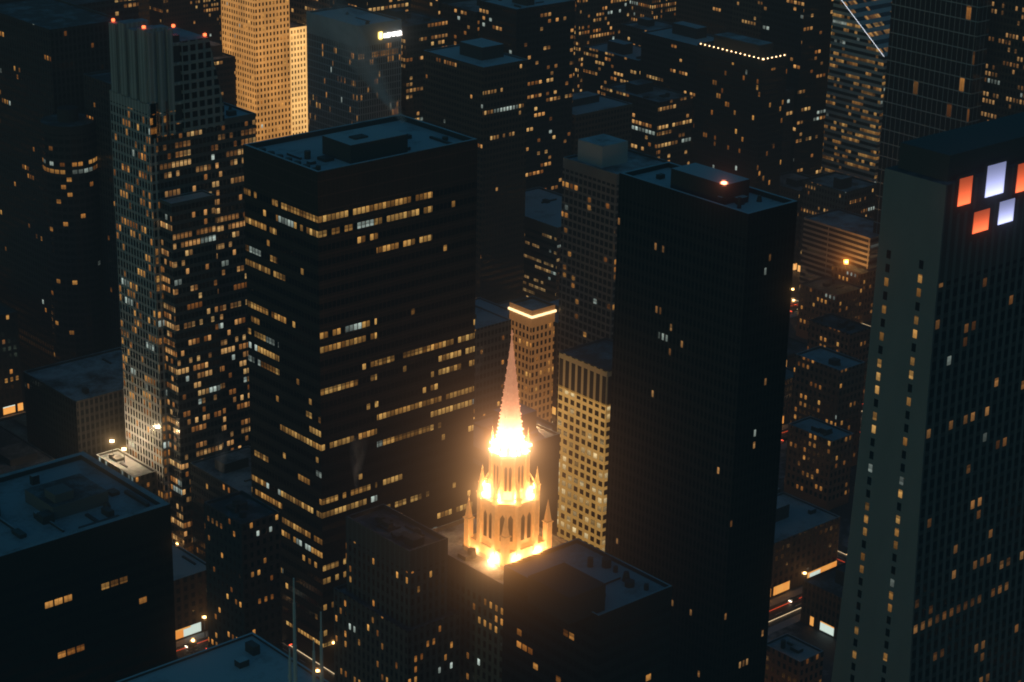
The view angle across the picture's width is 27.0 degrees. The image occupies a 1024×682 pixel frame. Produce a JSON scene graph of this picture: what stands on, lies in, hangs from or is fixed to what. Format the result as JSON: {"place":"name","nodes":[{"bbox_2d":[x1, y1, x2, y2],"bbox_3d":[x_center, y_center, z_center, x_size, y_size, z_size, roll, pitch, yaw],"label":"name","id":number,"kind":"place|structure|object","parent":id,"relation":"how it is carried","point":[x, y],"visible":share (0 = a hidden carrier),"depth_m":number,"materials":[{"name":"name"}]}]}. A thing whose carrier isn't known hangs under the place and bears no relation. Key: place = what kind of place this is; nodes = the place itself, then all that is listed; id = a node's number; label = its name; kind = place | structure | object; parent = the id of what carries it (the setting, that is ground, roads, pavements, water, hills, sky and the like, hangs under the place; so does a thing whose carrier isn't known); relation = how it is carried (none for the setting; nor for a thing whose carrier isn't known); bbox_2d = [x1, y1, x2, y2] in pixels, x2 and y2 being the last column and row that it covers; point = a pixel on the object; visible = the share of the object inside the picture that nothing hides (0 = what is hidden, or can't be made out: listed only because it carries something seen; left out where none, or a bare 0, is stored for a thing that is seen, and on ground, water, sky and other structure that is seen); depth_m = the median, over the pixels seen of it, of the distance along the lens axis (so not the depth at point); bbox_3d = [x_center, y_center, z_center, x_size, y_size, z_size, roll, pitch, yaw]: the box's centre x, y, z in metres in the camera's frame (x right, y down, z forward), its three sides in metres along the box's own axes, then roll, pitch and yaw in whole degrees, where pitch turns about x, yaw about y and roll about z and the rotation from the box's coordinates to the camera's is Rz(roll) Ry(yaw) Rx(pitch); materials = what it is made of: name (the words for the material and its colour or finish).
{"place":"outdoors","nodes":[
{"label":"outdoors","id":0,"kind":"place"},
{"bbox_2d":[159,190,222,553],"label":"tower block","id":1,"kind":"structure","parent":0,"point":[189,273],"depth_m":884.84,"materials":[{"name":"black glass"}]},
{"bbox_2d":[116,632,328,681],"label":"building","id":2,"kind":"structure","parent":0,"point":[251,657],"depth_m":487.74,"materials":[{"name":"grey metal"}]},
{"bbox_2d":[288,578,323,681],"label":"rooftop antennas","id":3,"kind":"object","parent":2,"relation":"on","point":[295,672],"visible":1,"depth_m":470.08,"materials":[{"name":"grey paint"}]},
{"bbox_2d":[0,270,870,681],"bbox_3d":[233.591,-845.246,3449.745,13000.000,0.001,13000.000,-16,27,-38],"label":"ground","id":4,"kind":"structure","parent":0,"point":[814,636],"depth_m":951.53,"materials":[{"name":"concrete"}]},
{"bbox_2d":[0,303,22,416],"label":"building","id":5,"kind":"structure","parent":4,"relation":"on","point":[11,399],"depth_m":1056.55,"materials":[{"name":"grey metal"}]},
{"bbox_2d":[0,412,27,441],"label":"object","id":6,"kind":"object","parent":4,"relation":"on","point":[16,424],"visible":0.22,"depth_m":1030.77,"materials":[{"name":"black concrete"}]},
{"bbox_2d":[0,425,54,474],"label":"building","id":7,"kind":"structure","parent":4,"relation":"on","point":[17,452],"depth_m":937.37,"materials":[{"name":"black concrete"}]},
{"bbox_2d":[0,0,121,373],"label":"skyscraper","id":8,"kind":"structure","parent":4,"relation":"on","point":[52,52],"depth_m":1058.94,"materials":[{"name":"grey metal"}]},
{"bbox_2d":[40,105,105,362],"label":"round tower","id":9,"kind":"structure","parent":4,"relation":"on","point":[69,153],"depth_m":1027.99,"materials":[{"name":"black glass"}]},
{"bbox_2d":[23,347,126,458],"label":"building","id":10,"kind":"structure","parent":4,"relation":"on","point":[74,405],"depth_m":941.71,"materials":[{"name":"grey concrete"}]},
{"bbox_2d":[0,451,176,681],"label":"black office block","id":11,"kind":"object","parent":4,"relation":"on","point":[87,596],"visible":0.98,"depth_m":606.19,"materials":[{"name":"grey metal"}]},
{"bbox_2d":[25,473,108,519],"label":"rooftop structure","id":12,"kind":"object","parent":11,"relation":"on","point":[69,495],"visible":1,"depth_m":611.26,"materials":[{"name":"grey concrete"}]},
{"bbox_2d":[64,0,138,19],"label":"building","id":13,"kind":"structure","parent":4,"relation":"on","point":[124,9],"depth_m":1244.48,"materials":[{"name":"grey metal"}]},
{"bbox_2d":[83,69,121,349],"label":"skyscraper","id":14,"kind":"structure","parent":4,"relation":"on","point":[97,86],"depth_m":1025.34,"materials":[{"name":"grey metal"}]},
{"bbox_2d":[96,448,157,495],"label":"low building","id":15,"kind":"structure","parent":4,"relation":"on","point":[138,472],"depth_m":898.30,"materials":[{"name":"beige concrete"}]},
{"bbox_2d":[149,0,219,40],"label":"building","id":16,"kind":"structure","parent":4,"relation":"on","point":[200,17],"depth_m":1513.06,"materials":[{"name":"grey metal"}]},
{"bbox_2d":[172,541,207,640],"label":"building","id":17,"kind":"structure","parent":4,"relation":"on","point":[190,587],"depth_m":850.61,"materials":[{"name":"black concrete"}]},
{"bbox_2d":[157,127,226,452],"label":"tower shaft","id":18,"kind":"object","parent":4,"relation":"on","point":[187,162],"visible":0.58,"depth_m":871.34,"materials":[{"name":"black glass"}]},
{"bbox_2d":[109,90,172,540],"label":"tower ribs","id":19,"kind":"object","parent":18,"relation":"attached to","point":[136,196],"visible":0.88,"depth_m":884.48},
{"bbox_2d":[108,18,183,138],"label":"tower crown fins","id":20,"kind":"object","parent":18,"relation":"on","point":[145,63],"visible":0.99,"depth_m":851.38,"materials":[{"name":"grey metal"}]},
{"bbox_2d":[111,18,206,35],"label":"rooftop warning lights","id":21,"kind":"object","parent":20,"relation":"on","point":[143,26],"visible":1,"depth_m":856.39},
{"bbox_2d":[168,26,224,132],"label":"skyscraper","id":22,"kind":"structure","parent":18,"relation":"on","point":[202,104],"depth_m":861.89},
{"bbox_2d":[219,0,221,40],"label":"building","id":23,"kind":"structure","parent":4,"relation":"on","point":[220,20],"depth_m":1503.80,"materials":[{"name":"grey metal"}]},
{"bbox_2d":[190,445,251,561],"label":"building","id":24,"kind":"structure","parent":4,"relation":"on","point":[220,475],"depth_m":888.58,"materials":[{"name":"grey concrete"}]},
{"bbox_2d":[210,41,236,105],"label":"building","id":25,"kind":"structure","parent":4,"relation":"on","point":[225,65],"depth_m":1310.82,"materials":[{"name":"grey metal"}]},
{"bbox_2d":[217,102,255,450],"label":"tower wing","id":26,"kind":"structure","parent":4,"relation":"on","point":[237,131],"depth_m":898.86,"materials":[{"name":"black glass"}]},
{"bbox_2d":[204,490,282,650],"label":"block","id":27,"kind":"structure","parent":4,"relation":"on","point":[243,557],"depth_m":755.85,"materials":[{"name":"stone"}]},
{"bbox_2d":[221,0,291,141],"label":"skyscraper","id":28,"kind":"structure","parent":4,"relation":"on","point":[256,38],"depth_m":1316.18,"materials":[{"name":"stone"}]},
{"bbox_2d":[290,20,307,134],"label":"skyscraper","id":29,"kind":"structure","parent":4,"relation":"on","point":[298,73],"depth_m":1359.93,"materials":[{"name":"stone"}]},
{"bbox_2d":[289,0,333,24],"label":"building","id":30,"kind":"structure","parent":4,"relation":"on","point":[298,9],"depth_m":1369.00,"materials":[{"name":"grey metal"}]},
{"bbox_2d":[306,5,401,131],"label":"skyscraper","id":31,"kind":"structure","parent":4,"relation":"on","point":[354,68],"depth_m":1204.81,"materials":[{"name":"grey metal"}]},
{"bbox_2d":[384,31,401,37],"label":"sign","id":32,"kind":"object","parent":31,"relation":"attached to","point":[399,33],"visible":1,"depth_m":1199.20,"materials":[{"name":"white"}]},
{"bbox_2d":[243,114,477,665],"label":"skyscraper","id":33,"kind":"structure","parent":4,"relation":"on","point":[360,280],"depth_m":810.44,"materials":[{"name":"grey metal"}]},
{"bbox_2d":[322,125,407,163],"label":"rooftop penthouse","id":34,"kind":"object","parent":33,"relation":"on","point":[363,144],"visible":1,"depth_m":788.83,"materials":[{"name":"grey concrete"}]},
{"bbox_2d":[334,0,409,14],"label":"building","id":35,"kind":"structure","parent":4,"relation":"on","point":[380,6],"depth_m":1238.62,"materials":[{"name":"grey metal"}]},
{"bbox_2d":[334,583,459,681],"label":"building","id":36,"kind":"structure","parent":4,"relation":"on","point":[372,644],"depth_m":697.88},
{"bbox_2d":[346,503,447,628],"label":"building","id":37,"kind":"structure","parent":36,"relation":"on","point":[396,565],"depth_m":691.09,"materials":[{"name":"stone"}]},
{"bbox_2d":[386,7,446,120],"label":"office building","id":38,"kind":"structure","parent":4,"relation":"on","point":[421,32],"depth_m":1221.84,"materials":[{"name":"grey metal"}]},
{"bbox_2d":[410,0,456,17],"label":"building","id":39,"kind":"structure","parent":4,"relation":"on","point":[431,7],"depth_m":1271.98,"materials":[{"name":"grey metal"}]},
{"bbox_2d":[0,294,870,681],"bbox_3d":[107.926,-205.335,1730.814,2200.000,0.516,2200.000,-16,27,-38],"label":"street","id":40,"kind":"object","parent":4,"relation":"on","point":[784,612],"visible":0.02,"depth_m":878.06,"materials":[{"name":"grey asphalt"}]},
{"bbox_2d":[176,289,860,673],"bbox_3d":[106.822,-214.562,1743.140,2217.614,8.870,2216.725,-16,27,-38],"label":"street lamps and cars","id":41,"kind":"object","parent":40,"relation":"on","point":[288,643],"visible":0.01,"depth_m":850.28,"materials":[{"name":"brown"}]},
{"bbox_2d":[441,0,479,45],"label":"building","id":42,"kind":"structure","parent":4,"relation":"on","point":[461,17],"depth_m":1255.60,"materials":[{"name":"grey metal"}]},
{"bbox_2d":[423,38,527,302],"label":"office building","id":43,"kind":"structure","parent":4,"relation":"on","point":[476,88],"depth_m":1138.43,"materials":[{"name":"grey metal"}]},
{"bbox_2d":[472,423,483,514],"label":"building","id":44,"kind":"structure","parent":4,"relation":"on","point":[478,441],"depth_m":944.98,"materials":[{"name":"brown concrete"}]},
{"bbox_2d":[475,297,508,317],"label":"building","id":45,"kind":"structure","parent":4,"relation":"on","point":[492,306],"depth_m":1139.70,"materials":[{"name":"grey concrete"}]},
{"bbox_2d":[474,305,510,418],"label":"building","id":46,"kind":"structure","parent":4,"relation":"on","point":[492,340],"depth_m":998.58,"materials":[{"name":"brown concrete"}]},
{"bbox_2d":[432,513,567,681],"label":"building","id":47,"kind":"structure","parent":4,"relation":"on","point":[475,587],"depth_m":704.79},
{"bbox_2d":[496,296,525,307],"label":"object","id":48,"kind":"object","parent":4,"relation":"on","point":[506,304],"visible":0.14,"depth_m":1165.28,"materials":[{"name":"grey concrete"}]},
{"bbox_2d":[474,413,554,429],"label":"building","id":49,"kind":"structure","parent":4,"relation":"on","point":[485,420],"depth_m":997.39,"materials":[{"name":"brown concrete"}]},
{"bbox_2d":[479,0,575,193],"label":"skyscraper","id":50,"kind":"structure","parent":4,"relation":"on","point":[539,35],"depth_m":1242.37,"materials":[{"name":"grey metal"}]},
{"bbox_2d":[509,296,554,422],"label":"high-rise building","id":51,"kind":"structure","parent":4,"relation":"on","point":[533,341],"depth_m":1010.08,"materials":[{"name":"beige concrete"}]},
{"bbox_2d":[508,307,556,318],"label":"rooftop light strip","id":52,"kind":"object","parent":51,"relation":"attached to","point":[529,316],"depth_m":1002.68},
{"bbox_2d":[523,187,561,301],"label":"banded block","id":53,"kind":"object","parent":4,"relation":"on","point":[542,240],"visible":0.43,"depth_m":1189.68,"materials":[{"name":"concrete"}]},
{"bbox_2d":[550,299,558,415],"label":"building","id":54,"kind":"structure","parent":4,"relation":"on","point":[556,302],"depth_m":1069.80,"materials":[{"name":"grey metal"}]},
{"bbox_2d":[557,384,609,551],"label":"lit block frame","id":55,"kind":"object","parent":4,"relation":"on","point":[583,425],"visible":0.4,"depth_m":867.15,"materials":[{"name":"beige concrete"}]},
{"bbox_2d":[558,338,612,405],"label":"building top","id":56,"kind":"structure","parent":55,"relation":"on","point":[585,369],"depth_m":856.62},
{"bbox_2d":[502,538,671,681],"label":"dark office block","id":57,"kind":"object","parent":4,"relation":"on","point":[624,636],"visible":0.71,"depth_m":595.59,"materials":[{"name":"black concrete"}]},
{"bbox_2d":[527,563,605,624],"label":"rooftop penthouse","id":58,"kind":"object","parent":57,"relation":"on","point":[566,593],"visible":1,"depth_m":578.25,"materials":[{"name":"grey concrete"}]},
{"bbox_2d":[573,0,629,92],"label":"office building","id":59,"kind":"structure","parent":4,"relation":"on","point":[598,21],"depth_m":1433.34,"materials":[{"name":"black glass"}]},
{"bbox_2d":[571,91,632,154],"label":"office building","id":60,"kind":"structure","parent":4,"relation":"on","point":[593,114],"depth_m":1287.98,"materials":[{"name":"grey concrete"}]},
{"bbox_2d":[583,39,640,94],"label":"office building","id":61,"kind":"structure","parent":4,"relation":"on","point":[613,61],"depth_m":1387.17,"materials":[{"name":"black glass"}]},
{"bbox_2d":[555,149,669,424],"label":"skyscraper","id":62,"kind":"structure","parent":4,"relation":"on","point":[589,214],"depth_m":971.42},
{"bbox_2d":[578,134,627,167],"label":"rooftop structure","id":63,"kind":"object","parent":62,"relation":"on","point":[603,150],"visible":1,"depth_m":962.09,"materials":[{"name":"grey concrete"}]},
{"bbox_2d":[620,17,671,45],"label":"office building","id":64,"kind":"structure","parent":4,"relation":"on","point":[631,32],"depth_m":1412.97,"materials":[{"name":"grey metal"}]},
{"bbox_2d":[602,79,692,165],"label":"office building","id":65,"kind":"structure","parent":4,"relation":"on","point":[661,121],"depth_m":1327.26,"materials":[{"name":"grey metal"}]},
{"bbox_2d":[629,0,676,22],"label":"office building","id":66,"kind":"structure","parent":4,"relation":"on","point":[664,10],"depth_m":1472.43,"materials":[{"name":"grey metal"}]},
{"bbox_2d":[640,21,713,163],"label":"office building","id":67,"kind":"structure","parent":4,"relation":"on","point":[668,57],"depth_m":1344.28,"materials":[{"name":"grey metal"}]},
{"bbox_2d":[605,161,797,681],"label":"skyscraper","id":68,"kind":"structure","parent":4,"relation":"on","point":[703,290],"depth_m":642.28,"materials":[{"name":"black glass"}]},
{"bbox_2d":[670,163,749,204],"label":"rooftop structure","id":69,"kind":"object","parent":68,"relation":"on","point":[700,180],"visible":1,"depth_m":622.78,"materials":[{"name":"grey concrete"}]},
{"bbox_2d":[676,0,732,35],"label":"building","id":70,"kind":"structure","parent":4,"relation":"on","point":[714,16],"depth_m":1425.90,"materials":[{"name":"grey metal"}]},
{"bbox_2d":[692,41,787,194],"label":"skyscraper","id":71,"kind":"structure","parent":4,"relation":"on","point":[739,106],"depth_m":1234.36,"materials":[{"name":"black glass"}]},
{"bbox_2d":[713,32,773,56],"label":"rooftop structure","id":72,"kind":"object","parent":71,"relation":"on","point":[742,44],"visible":1,"depth_m":1226.20,"materials":[{"name":"grey concrete"}]},
{"bbox_2d":[731,0,762,38],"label":"building","id":73,"kind":"structure","parent":4,"relation":"on","point":[746,17],"depth_m":1398.72,"materials":[{"name":"grey metal"}]},
{"bbox_2d":[780,87,794,172],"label":"building","id":74,"kind":"structure","parent":4,"relation":"on","point":[787,129],"depth_m":1313.01,"materials":[{"name":"grey metal"}]},
{"bbox_2d":[782,367,793,424],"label":"building","id":75,"kind":"structure","parent":4,"relation":"on","point":[788,395],"depth_m":1069.76,"materials":[{"name":"grey metal"}]},
{"bbox_2d":[764,633,823,681],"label":"block","id":76,"kind":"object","parent":4,"relation":"on","point":[790,658],"visible":0.93,"depth_m":805.63,"materials":[{"name":"brick"}]},
{"bbox_2d":[779,171,812,270],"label":"building","id":77,"kind":"structure","parent":4,"relation":"on","point":[791,184],"depth_m":1294.01,"materials":[{"name":"grey metal"}]},
{"bbox_2d":[760,0,833,176],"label":"skyscraper","id":78,"kind":"structure","parent":4,"relation":"on","point":[798,32],"depth_m":1313.43,"materials":[{"name":"grey metal"}]},
{"bbox_2d":[786,337,807,366],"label":"building","id":79,"kind":"structure","parent":4,"relation":"on","point":[795,346],"depth_m":1155.88,"materials":[{"name":"grey concrete"}]},
{"bbox_2d":[770,492,840,597],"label":"building","id":80,"kind":"structure","parent":4,"relation":"on","point":[806,538],"depth_m":904.79,"materials":[{"name":"grey metal"}]},
{"bbox_2d":[784,416,853,510],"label":"block","id":81,"kind":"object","parent":4,"relation":"on","point":[818,463],"visible":0.97,"depth_m":977.20,"materials":[{"name":"brick"}]},
{"bbox_2d":[800,562,845,638],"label":"building","id":82,"kind":"structure","parent":4,"relation":"on","point":[821,600],"depth_m":866.07,"materials":[{"name":"black concrete"}]},
{"bbox_2d":[790,346,864,466],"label":"block","id":83,"kind":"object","parent":4,"relation":"on","point":[828,383],"visible":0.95,"depth_m":1010.98,"materials":[{"name":"brick"}]},
{"bbox_2d":[796,275,863,339],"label":"block","id":84,"kind":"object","parent":4,"relation":"on","point":[822,296],"visible":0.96,"depth_m":1178.78,"materials":[{"name":"brick"}]},
{"bbox_2d":[796,171,876,272],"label":"office building","id":85,"kind":"structure","parent":4,"relation":"on","point":[832,191],"depth_m":1271.39,"materials":[{"name":"grey metal"}]},
{"bbox_2d":[798,208,878,296],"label":"garage block","id":86,"kind":"structure","parent":4,"relation":"on","point":[830,238],"depth_m":1230.21,"materials":[{"name":"beige concrete"}]},
{"bbox_2d":[807,313,870,401],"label":"block","id":87,"kind":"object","parent":4,"relation":"on","point":[842,335],"visible":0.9,"depth_m":1089.94,"materials":[{"name":"brick"}]},
{"bbox_2d":[831,261,875,323],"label":"building","id":88,"kind":"structure","parent":4,"relation":"on","point":[859,276],"depth_m":1209.73,"materials":[{"name":"brick"}]},
{"bbox_2d":[821,0,891,182],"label":"skyscraper","id":89,"kind":"structure","parent":4,"relation":"on","point":[855,98],"depth_m":1303.35,"materials":[{"name":"grey glass"}]},
{"bbox_2d":[873,0,991,233],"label":"skyscraper","id":90,"kind":"structure","parent":4,"relation":"on","point":[936,61],"depth_m":1159.60,"materials":[{"name":"grey glass"}]},
{"bbox_2d":[980,0,1023,121],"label":"brown tower","id":91,"kind":"structure","parent":4,"relation":"on","point":[1003,90],"depth_m":1153.43,"materials":[{"name":"grey concrete"}]},
{"bbox_2d":[463,425,553,570],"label":"temple tower","id":92,"kind":"structure","parent":0,"point":[508,512],"depth_m":701.77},
{"bbox_2d":[483,442,533,562],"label":"floodlights","id":93,"kind":"object","parent":92,"relation":"attached to","point":[494,443],"visible":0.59,"depth_m":702.01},
{"bbox_2d":[494,330,524,451],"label":"temple spire","id":94,"kind":"structure","parent":92,"relation":"on","point":[510,429],"depth_m":693.82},
{"bbox_2d":[483,423,559,534],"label":"building","id":95,"kind":"structure","parent":0,"point":[544,448],"depth_m":839.90,"materials":[{"name":"brick"}]},
{"bbox_2d":[493,403,536,431],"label":"block penthouse","id":96,"kind":"object","parent":95,"relation":"on","point":[528,415],"visible":0.4,"depth_m":840.53,"materials":[{"name":"brown brick"}]},
{"bbox_2d":[831,112,1023,681],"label":"tower","id":97,"kind":"structure","parent":0,"point":[933,587],"depth_m":586.25,"materials":[{"name":"grey concrete"}]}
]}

